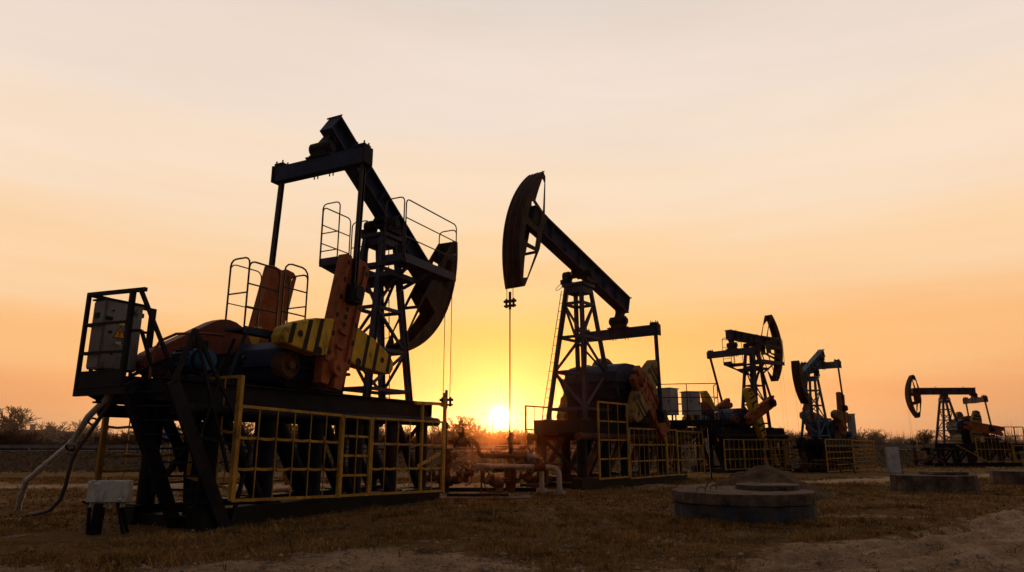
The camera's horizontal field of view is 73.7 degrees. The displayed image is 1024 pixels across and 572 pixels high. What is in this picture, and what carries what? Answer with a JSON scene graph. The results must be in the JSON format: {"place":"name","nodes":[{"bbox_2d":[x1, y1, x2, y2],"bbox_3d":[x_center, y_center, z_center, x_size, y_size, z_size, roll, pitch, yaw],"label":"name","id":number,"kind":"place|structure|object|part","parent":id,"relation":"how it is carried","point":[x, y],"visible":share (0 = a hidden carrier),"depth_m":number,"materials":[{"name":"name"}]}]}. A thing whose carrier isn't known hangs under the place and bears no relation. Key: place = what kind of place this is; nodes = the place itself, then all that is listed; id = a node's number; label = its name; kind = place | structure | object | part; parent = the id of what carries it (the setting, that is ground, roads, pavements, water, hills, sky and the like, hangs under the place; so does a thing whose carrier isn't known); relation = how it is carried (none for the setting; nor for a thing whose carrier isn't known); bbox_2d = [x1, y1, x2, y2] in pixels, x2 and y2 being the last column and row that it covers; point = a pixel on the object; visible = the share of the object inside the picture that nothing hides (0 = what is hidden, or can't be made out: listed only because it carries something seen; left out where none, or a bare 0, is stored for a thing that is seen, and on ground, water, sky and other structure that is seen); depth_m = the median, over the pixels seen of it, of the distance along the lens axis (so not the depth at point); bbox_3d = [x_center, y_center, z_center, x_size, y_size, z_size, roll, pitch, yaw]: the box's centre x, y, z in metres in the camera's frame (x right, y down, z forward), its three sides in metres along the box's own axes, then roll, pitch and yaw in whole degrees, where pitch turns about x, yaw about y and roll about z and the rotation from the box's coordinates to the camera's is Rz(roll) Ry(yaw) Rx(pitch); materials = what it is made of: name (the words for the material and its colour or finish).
{"place":"outdoors","nodes":[
{"label":"outdoors","id":0,"kind":"place"},
{"bbox_2d":[0,449,919,450],"bbox_3d":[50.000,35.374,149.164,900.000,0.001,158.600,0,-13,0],"label":"road","id":1,"kind":"structure","parent":0,"point":[326,450],"depth_m":79.33,"materials":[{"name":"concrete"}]},
{"bbox_2d":[0,450,1023,571],"bbox_3d":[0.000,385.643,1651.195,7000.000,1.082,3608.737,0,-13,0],"label":"ground","id":2,"kind":"structure","parent":0,"point":[25,539],"depth_m":11.47,"materials":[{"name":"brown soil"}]},
{"bbox_2d":[0,405,48,443],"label":"bare tree","id":3,"kind":"object","parent":2,"relation":"on","point":[6,424],"visible":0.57,"depth_m":113.73,"materials":[{"name":"brown plant"}]},
{"bbox_2d":[0,429,48,449],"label":"bush","id":4,"kind":"object","parent":2,"relation":"on","point":[33,436],"visible":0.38,"depth_m":91.84,"materials":[{"name":"brown plant"}]},
{"bbox_2d":[0,433,48,449],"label":"bush","id":5,"kind":"object","parent":2,"relation":"on","point":[17,439],"visible":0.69,"depth_m":88.36,"materials":[{"name":"brown plant"}]},
{"bbox_2d":[21,424,59,434],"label":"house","id":6,"kind":"structure","parent":2,"relation":"on","point":[32,427],"depth_m":137.11,"materials":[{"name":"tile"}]},
{"bbox_2d":[23,426,74,444],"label":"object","id":7,"kind":"structure","parent":2,"relation":"on","point":[57,436],"depth_m":127.30,"materials":[{"name":"plant"}]},
{"bbox_2d":[33,441,64,449],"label":"bush","id":8,"kind":"object","parent":2,"relation":"on","point":[54,443],"visible":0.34,"depth_m":92.38,"materials":[{"name":"brown plant"}]},
{"bbox_2d":[32,421,75,444],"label":"bare tree","id":9,"kind":"object","parent":2,"relation":"on","point":[52,428],"visible":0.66,"depth_m":122.56,"materials":[{"name":"brown plant"}]},
{"bbox_2d":[55,430,99,449],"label":"bush","id":10,"kind":"object","parent":2,"relation":"on","point":[68,437],"visible":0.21,"depth_m":104.22,"materials":[{"name":"brown plant"}]},
{"bbox_2d":[68,421,100,436],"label":"bare tree","id":11,"kind":"object","parent":2,"relation":"on","point":[87,428],"visible":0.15,"depth_m":138.01,"materials":[{"name":"brown plant"}]},
{"bbox_2d":[90,428,110,449],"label":"bare tree","id":12,"kind":"object","parent":2,"relation":"on","point":[99,432],"visible":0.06,"depth_m":132.59,"materials":[{"name":"brown plant"}]},
{"bbox_2d":[81,431,133,449],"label":"bush","id":13,"kind":"object","parent":2,"relation":"on","point":[95,439],"visible":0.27,"depth_m":99.23,"materials":[{"name":"brown plant"}]},
{"bbox_2d":[82,480,133,534],"bbox_3d":[-7.002,3.853,11.826,0.819,0.961,0.460,1,-13,-3],"label":"junction box","id":14,"kind":"object","parent":2,"relation":"on","point":[101,494],"visible":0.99,"depth_m":11.69,"materials":[{"name":"white metal"}]},
{"bbox_2d":[92,438,125,449],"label":"bush","id":15,"kind":"object","parent":2,"relation":"on","point":[111,444],"visible":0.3,"depth_m":92.57,"materials":[{"name":"brown plant"}]},
{"bbox_2d":[107,434,139,449],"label":"bush","id":16,"kind":"object","parent":2,"relation":"on","point":[121,439],"visible":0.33,"depth_m":94.21,"materials":[{"name":"brown plant"}]},
{"bbox_2d":[72,287,201,508],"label":"access platform","id":17,"kind":"structure","parent":2,"relation":"on","point":[92,384],"depth_m":12.74,"materials":[{"name":"metal"}]},
{"bbox_2d":[15,395,109,510],"bbox_3d":[-9.578,3.590,14.321,5.585,2.589,0.264,-12,-18,42],"label":"cable conduit","id":18,"kind":"object","parent":17,"relation":"hanging from","point":[73,440],"visible":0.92,"depth_m":13.91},
{"bbox_2d":[65,417,96,451],"bbox_3d":[-8.477,2.927,13.454,0.912,0.657,0.210,-9,-16,33],"label":"cable tie","id":19,"kind":"object","parent":18,"relation":"attached to","point":[89,423],"visible":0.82,"depth_m":13.52,"materials":[{"name":"black plastic"}]},
{"bbox_2d":[24,395,114,516],"bbox_3d":[-8.949,3.497,13.897,4.186,2.574,0.300,-11,-17,39],"label":"cable hose","id":20,"kind":"object","parent":17,"relation":"hanging from","point":[77,450],"visible":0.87,"depth_m":13.63,"materials":[{"name":"black rubber"}]},
{"bbox_2d":[86,297,144,375],"bbox_3d":[-7.779,1.163,13.352,0.460,1.730,0.830,-6,-15,26],"label":"control cabinet","id":21,"kind":"object","parent":17,"relation":"on","point":[106,337],"visible":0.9,"depth_m":13.15,"materials":[{"name":"metal"}]},
{"bbox_3d":[-7.593,0.980,13.318,0.057,1.280,0.783,-6,-14,25],"label":"cabinet door","id":22,"kind":"part","parent":21,"relation":"part of","materials":[{"name":"grey metal"}]},
{"bbox_2d":[112,430,163,449],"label":"bush","id":23,"kind":"object","parent":2,"relation":"on","point":[126,434],"visible":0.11,"depth_m":97.10,"materials":[{"name":"brown plant"}]},
{"bbox_2d":[161,431,183,449],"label":"bush","id":24,"kind":"object","parent":2,"relation":"on","point":[182,437],"visible":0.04,"depth_m":95.75,"materials":[{"name":"brown plant"}]},
{"bbox_2d":[122,291,252,527],"bbox_3d":[-6.137,2.377,12.890,1.158,4.381,2.271,-6,-15,26],"label":"steel stair","id":25,"kind":"object","parent":2,"relation":"on","point":[193,437],"visible":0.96,"depth_m":12.55,"materials":[{"name":"black metal"}]},
{"bbox_2d":[220,431,253,449],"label":"bush","id":26,"kind":"object","parent":2,"relation":"on","point":[242,441],"visible":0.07,"depth_m":93.22,"materials":[{"name":"brown plant"}]},
{"bbox_2d":[242,422,254,435],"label":"bare tree","id":27,"kind":"object","parent":2,"relation":"on","point":[250,429],"visible":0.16,"depth_m":107.67,"materials":[{"name":"brown plant"}]},
{"bbox_2d":[94,375,446,501],"bbox_3d":[-4.809,3.877,16.985,3.275,2.750,9.097,-6,-15,26],"label":"safety fence","id":28,"kind":"object","parent":2,"relation":"on","point":[232,482],"visible":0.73,"depth_m":14.78,"materials":[{"name":"yellow metal"}]},
{"bbox_2d":[92,114,457,531],"bbox_3d":[-4.531,0.554,17.939,3.293,10.456,11.090,-6,-15,26],"label":"pumpjack","id":29,"kind":"object","parent":2,"relation":"on","point":[276,360],"visible":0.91,"depth_m":16.26,"materials":[{"name":"metal"}]},
{"bbox_2d":[291,425,334,448],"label":"bare tree","id":30,"kind":"object","parent":2,"relation":"on","point":[323,434],"visible":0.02,"depth_m":108.63,"materials":[{"name":"brown plant"}]},
{"bbox_2d":[379,424,384,434],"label":"bare tree","id":31,"kind":"object","parent":2,"relation":"on","point":[382,429],"visible":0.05,"depth_m":115.98,"materials":[{"name":"brown plant"}]},
{"bbox_2d":[363,431,414,449],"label":"bush","id":32,"kind":"object","parent":2,"relation":"on","point":[381,438],"visible":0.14,"depth_m":89.41,"materials":[{"name":"brown plant"}]},
{"bbox_2d":[403,425,413,431],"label":"bare tree","id":33,"kind":"object","parent":2,"relation":"on","point":[407,429],"visible":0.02,"depth_m":117.50,"materials":[{"name":"plant"}]},
{"bbox_2d":[405,428,457,449],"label":"bush","id":34,"kind":"object","parent":2,"relation":"on","point":[434,437],"visible":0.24,"depth_m":99.76,"materials":[{"name":"brown plant"}]},
{"bbox_2d":[428,426,447,448],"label":"bare tree","id":35,"kind":"object","parent":2,"relation":"on","point":[437,432],"visible":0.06,"depth_m":111.94,"materials":[{"name":"plant"}]},
{"bbox_2d":[429,435,464,449],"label":"bush","id":36,"kind":"object","parent":2,"relation":"on","point":[439,442],"visible":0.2,"depth_m":90.91,"materials":[{"name":"brown plant"}]},
{"bbox_2d":[0,445,922,451],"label":"guard rail","id":37,"kind":"object","parent":2,"relation":"on","point":[347,446],"visible":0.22,"depth_m":70.67,"materials":[{"name":"metal"}]},
{"bbox_2d":[447,415,478,437],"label":"bare tree","id":38,"kind":"object","parent":2,"relation":"on","point":[470,428],"visible":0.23,"depth_m":107.73,"materials":[{"name":"brown plant"}]},
{"bbox_2d":[447,427,483,449],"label":"bush","id":39,"kind":"object","parent":2,"relation":"on","point":[458,435],"visible":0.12,"depth_m":104.53,"materials":[{"name":"brown plant"}]},
{"bbox_2d":[448,430,494,449],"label":"bush","id":40,"kind":"object","parent":2,"relation":"on","point":[474,436],"visible":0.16,"depth_m":105.33,"materials":[{"name":"brown plant"}]},
{"bbox_2d":[467,424,493,438],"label":"bare tree","id":41,"kind":"object","parent":2,"relation":"on","point":[477,430],"visible":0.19,"depth_m":112.68,"materials":[{"name":"brown plant"}]},
{"bbox_2d":[469,435,504,449],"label":"bush","id":42,"kind":"object","parent":2,"relation":"on","point":[481,443],"visible":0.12,"depth_m":102.02,"materials":[{"name":"brown plant"}]},
{"bbox_2d":[483,413,501,434],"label":"street lamp","id":43,"kind":"object","parent":2,"relation":"on","point":[492,421],"visible":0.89,"depth_m":107.98,"materials":[{"name":"grey metal"}]},
{"bbox_2d":[476,428,518,449],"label":"bush","id":44,"kind":"object","parent":2,"relation":"on","point":[500,434],"visible":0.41,"depth_m":98.30,"materials":[{"name":"brown plant"}]},
{"bbox_2d":[481,437,520,449],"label":"bush","id":45,"kind":"object","parent":2,"relation":"on","point":[494,440],"visible":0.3,"depth_m":95.23,"materials":[{"name":"brown plant"}]},
{"bbox_2d":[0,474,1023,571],"bbox_3d":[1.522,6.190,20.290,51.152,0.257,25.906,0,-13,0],"label":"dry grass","id":46,"kind":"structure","parent":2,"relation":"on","point":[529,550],"depth_m":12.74,"materials":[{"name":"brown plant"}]},
{"bbox_2d":[0,449,1023,473],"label":"embankment grass","id":47,"kind":"structure","parent":2,"relation":"on","point":[87,457],"depth_m":56.66,"materials":[{"name":"brown plant"}]},
{"bbox_2d":[440,489,584,498],"bbox_3d":[-0.100,6.586,21.543,5.000,0.120,4.050,0,-13,0],"label":"concrete pad","id":48,"kind":"object","parent":2,"relation":"on","point":[526,495],"visible":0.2,"depth_m":20.38,"materials":[{"name":"grey concrete"}]},
{"bbox_2d":[426,420,473,492],"bbox_3d":[-1.985,5.454,21.661,1.633,2.400,0.909,0,-13,0],"label":"wellhead","id":49,"kind":"object","parent":48,"relation":"on","point":[460,476],"visible":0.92,"depth_m":21.41,"materials":[{"name":"metal"}]},
{"bbox_2d":[447,487,538,496],"bbox_3d":[-0.900,6.310,20.863,3.800,0.190,1.840,0,-13,0],"label":"ground rail","id":50,"kind":"object","parent":48,"relation":"on","point":[484,489],"visible":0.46,"depth_m":21.62,"materials":[{"name":"metal"}]},
{"bbox_2d":[448,422,546,492],"bbox_3d":[-0.465,5.382,21.348,3.111,2.198,0.474,-1,-13,5],"label":"flow pipe","id":51,"kind":"object","parent":48,"relation":"on","point":[463,440],"visible":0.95,"depth_m":21.29,"materials":[{"name":"metal"}]},
{"bbox_2d":[480,432,562,492],"bbox_3d":[0.332,5.683,21.763,2.668,2.000,1.266,0,-13,0],"label":"wellhead","id":52,"kind":"object","parent":48,"relation":"on","point":[510,479],"visible":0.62,"depth_m":21.62,"materials":[{"name":"metal"}]},
{"bbox_2d":[496,437,533,449],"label":"bush","id":53,"kind":"object","parent":2,"relation":"on","point":[514,440],"visible":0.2,"depth_m":91.81,"materials":[{"name":"brown plant"}]},
{"bbox_2d":[476,450,564,494],"bbox_3d":[0.260,5.696,20.875,2.721,1.341,0.346,0,-13,1],"label":"flow pipe","id":54,"kind":"object","parent":2,"relation":"on","point":[539,465],"visible":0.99,"depth_m":20.82,"materials":[{"name":"metal"}]},
{"bbox_2d":[503,430,554,449],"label":"bush","id":55,"kind":"object","parent":2,"relation":"on","point":[520,434],"visible":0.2,"depth_m":99.34,"materials":[{"name":"brown plant"}]},
{"bbox_2d":[59,423,1023,449],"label":"thicket","id":56,"kind":"object","parent":2,"relation":"on","point":[859,435],"visible":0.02,"depth_m":158.92,"materials":[{"name":"brown plant"}]},
{"bbox_2d":[502,171,691,489],"bbox_3d":[3.599,2.229,27.646,3.958,11.596,12.290,-10,-16,36],"label":"pumpjack","id":57,"kind":"object","parent":2,"relation":"on","point":[585,387],"visible":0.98,"depth_m":26.01,"materials":[{"name":"metal"}]},
{"bbox_2d":[525,401,704,479],"bbox_3d":[4.531,6.183,27.992,3.255,3.105,9.455,-10,-16,36],"label":"safety fence","id":58,"kind":"object","parent":2,"relation":"on","point":[666,444],"visible":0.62,"depth_m":26.04,"materials":[{"name":"yellow metal"}]},
{"bbox_2d":[661,383,719,479],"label":"access platform","id":59,"kind":"structure","parent":2,"relation":"on","point":[706,423],"depth_m":29.82,"materials":[{"name":"metal"}]},
{"bbox_2d":[655,387,678,419],"bbox_3d":[6.978,5.328,30.689,0.830,1.440,0.785,-12,-17,41],"label":"control cabinet","id":60,"kind":"object","parent":59,"relation":"on","point":[670,404],"visible":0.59,"depth_m":30.40,"materials":[{"name":"grey metal"}]},
{"bbox_3d":[6.797,5.149,30.386,0.465,0.966,0.043,-12,-17,41],"label":"cabinet door","id":61,"kind":"part","parent":60,"relation":"part of","materials":[{"name":"grey paint"}]},
{"bbox_2d":[679,391,700,419],"bbox_3d":[8.021,5.378,30.575,0.760,1.290,0.585,3,-13,-14],"label":"control cabinet","id":62,"kind":"object","parent":59,"relation":"on","point":[694,406],"visible":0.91,"depth_m":30.38,"materials":[{"name":"grey metal"}]},
{"bbox_3d":[8.165,5.220,30.361,0.422,0.840,0.043,3,-13,-14],"label":"cabinet door","id":63,"kind":"part","parent":62,"relation":"part of","materials":[{"name":"grey paint"}]},
{"bbox_2d":[707,409,746,471],"bbox_3d":[12.474,9.259,40.527,3.126,3.709,1.060,10,-16,-37],"label":"steel stair","id":64,"kind":"object","parent":2,"relation":"on","point":[726,436],"visible":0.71,"depth_m":40.45,"materials":[{"name":"black metal"}]},
{"bbox_2d":[682,315,791,472],"bbox_3d":[14.829,6.712,44.691,10.665,10.794,4.106,10,-16,-37],"label":"pumpjack","id":65,"kind":"object","parent":2,"relation":"on","point":[744,422],"visible":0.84,"depth_m":43.77,"materials":[{"name":"metal"}]},
{"bbox_2d":[671,472,816,523],"bbox_3d":[4.863,4.516,14.428,2.906,1.106,2.930,0,-13,0],"label":"concrete well","id":66,"kind":"object","parent":2,"relation":"on","point":[761,502],"visible":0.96,"depth_m":13.34,"materials":[{"name":"concrete"}]},
{"bbox_2d":[723,439,798,469],"bbox_3d":[15.713,10.400,42.068,8.655,1.875,0.055,10,-16,-37],"label":"safety fence","id":67,"kind":"object","parent":2,"relation":"on","point":[764,449],"visible":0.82,"depth_m":41.72,"materials":[{"name":"yellow metal"}]},
{"bbox_2d":[713,463,834,498],"bbox_3d":[7.600,5.931,20.797,4.300,1.010,3.000,0,-13,0],"label":"earth mound","id":68,"kind":"object","parent":2,"relation":"on","point":[769,473],"visible":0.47,"depth_m":20.44,"materials":[{"name":"brown soil"}]},
{"bbox_2d":[657,515,897,530],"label":"tall grass","id":69,"kind":"structure","parent":2,"relation":"on","point":[823,521],"depth_m":12.88,"materials":[{"name":"brown plant"}]},
{"bbox_2d":[775,433,810,449],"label":"bush","id":70,"kind":"object","parent":2,"relation":"on","point":[795,437],"visible":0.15,"depth_m":108.67,"materials":[{"name":"brown plant"}]},
{"bbox_2d":[770,439,876,471],"bbox_3d":[19.935,10.813,43.713,3.605,1.935,8.905,-12,-18,42],"label":"safety fence","id":71,"kind":"object","parent":2,"relation":"on","point":[856,454],"visible":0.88,"depth_m":43.17,"materials":[{"name":"yellow metal"}]},
{"bbox_2d":[791,349,858,472],"bbox_3d":[19.990,8.022,44.087,2.822,8.107,7.517,-12,-18,42],"label":"pumpjack","id":72,"kind":"object","parent":2,"relation":"on","point":[819,428],"visible":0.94,"depth_m":43.29,"materials":[{"name":"metal"}]},
{"bbox_2d":[847,414,856,439],"bbox_3d":[22.727,9.405,45.666,0.580,1.690,0.485,-6,-14,24],"label":"control cabinet","id":73,"kind":"object","parent":72,"relation":"on","point":[851,425],"visible":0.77,"depth_m":45.48,"materials":[{"name":"grey metal"}]},
{"bbox_3d":[22.701,9.274,45.459,0.310,1.218,0.043,-6,-14,24],"label":"cabinet door","id":74,"kind":"part","parent":73,"relation":"part of","materials":[{"name":"grey paint"}]},
{"bbox_2d":[849,428,889,449],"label":"bush","id":75,"kind":"object","parent":2,"relation":"on","point":[872,436],"visible":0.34,"depth_m":108.28,"materials":[{"name":"brown plant"}]},
{"bbox_2d":[864,429,900,449],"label":"bare tree","id":76,"kind":"object","parent":2,"relation":"on","point":[884,440],"visible":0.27,"depth_m":115.16,"materials":[{"name":"brown plant"}]},
{"bbox_2d":[885,447,900,472],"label":"concrete slab","id":77,"kind":"structure","parent":2,"relation":"on","point":[892,460],"depth_m":40.20,"materials":[{"name":"grey concrete"}]},
{"bbox_2d":[892,437,908,449],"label":"bare tree","id":78,"kind":"object","parent":2,"relation":"on","point":[901,440],"visible":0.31,"depth_m":126.23,"materials":[{"name":"brown plant"}]},
{"bbox_2d":[894,441,915,449],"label":"bush","id":79,"kind":"object","parent":2,"relation":"on","point":[898,443],"visible":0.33,"depth_m":110.78,"materials":[{"name":"brown plant"}]},
{"bbox_2d":[905,429,940,448],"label":"bare tree","id":80,"kind":"object","parent":2,"relation":"on","point":[925,439],"visible":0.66,"depth_m":97.07,"materials":[{"name":"brown plant"}]},
{"bbox_2d":[910,445,945,466],"bbox_3d":[34.829,14.271,57.321,2.458,1.821,2.691,-7,-15,26],"label":"wellhead","id":81,"kind":"object","parent":2,"relation":"on","point":[915,460],"visible":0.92,"depth_m":57.29,"materials":[{"name":"metal"}]},
{"bbox_2d":[890,468,980,492],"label":"concrete block","id":82,"kind":"structure","parent":2,"relation":"on","point":[948,481],"depth_m":22.21,"materials":[{"name":"concrete"}]},
{"bbox_2d":[905,375,1023,465],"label":"pumpjack","id":83,"kind":"object","parent":2,"relation":"on","point":[963,431],"visible":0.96,"depth_m":57.07,"materials":[{"name":"metal"}]},
{"bbox_2d":[916,436,1023,462],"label":"safety fence","id":84,"kind":"object","parent":2,"relation":"on","point":[1012,449],"visible":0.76,"depth_m":55.70,"materials":[{"name":"yellow metal"}]},
{"bbox_2d":[989,470,1023,484],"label":"concrete block","id":85,"kind":"structure","parent":2,"relation":"on","point":[1006,477],"depth_m":26.62,"materials":[{"name":"grey concrete"}]},
{"bbox_2d":[996,427,1023,465],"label":"access platform","id":86,"kind":"structure","parent":2,"relation":"on","point":[1006,446],"depth_m":56.34,"materials":[{"name":"metal"}]},
{"bbox_2d":[1001,435,1019,442],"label":"bare tree","id":87,"kind":"object","parent":2,"relation":"on","point":[1012,436],"visible":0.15,"depth_m":122.32,"materials":[{"name":"brown plant"}]},
{"bbox_2d":[0,0,1023,442],"label":"sky","id":88,"kind":"structure","parent":0,"point":[849,174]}
]}

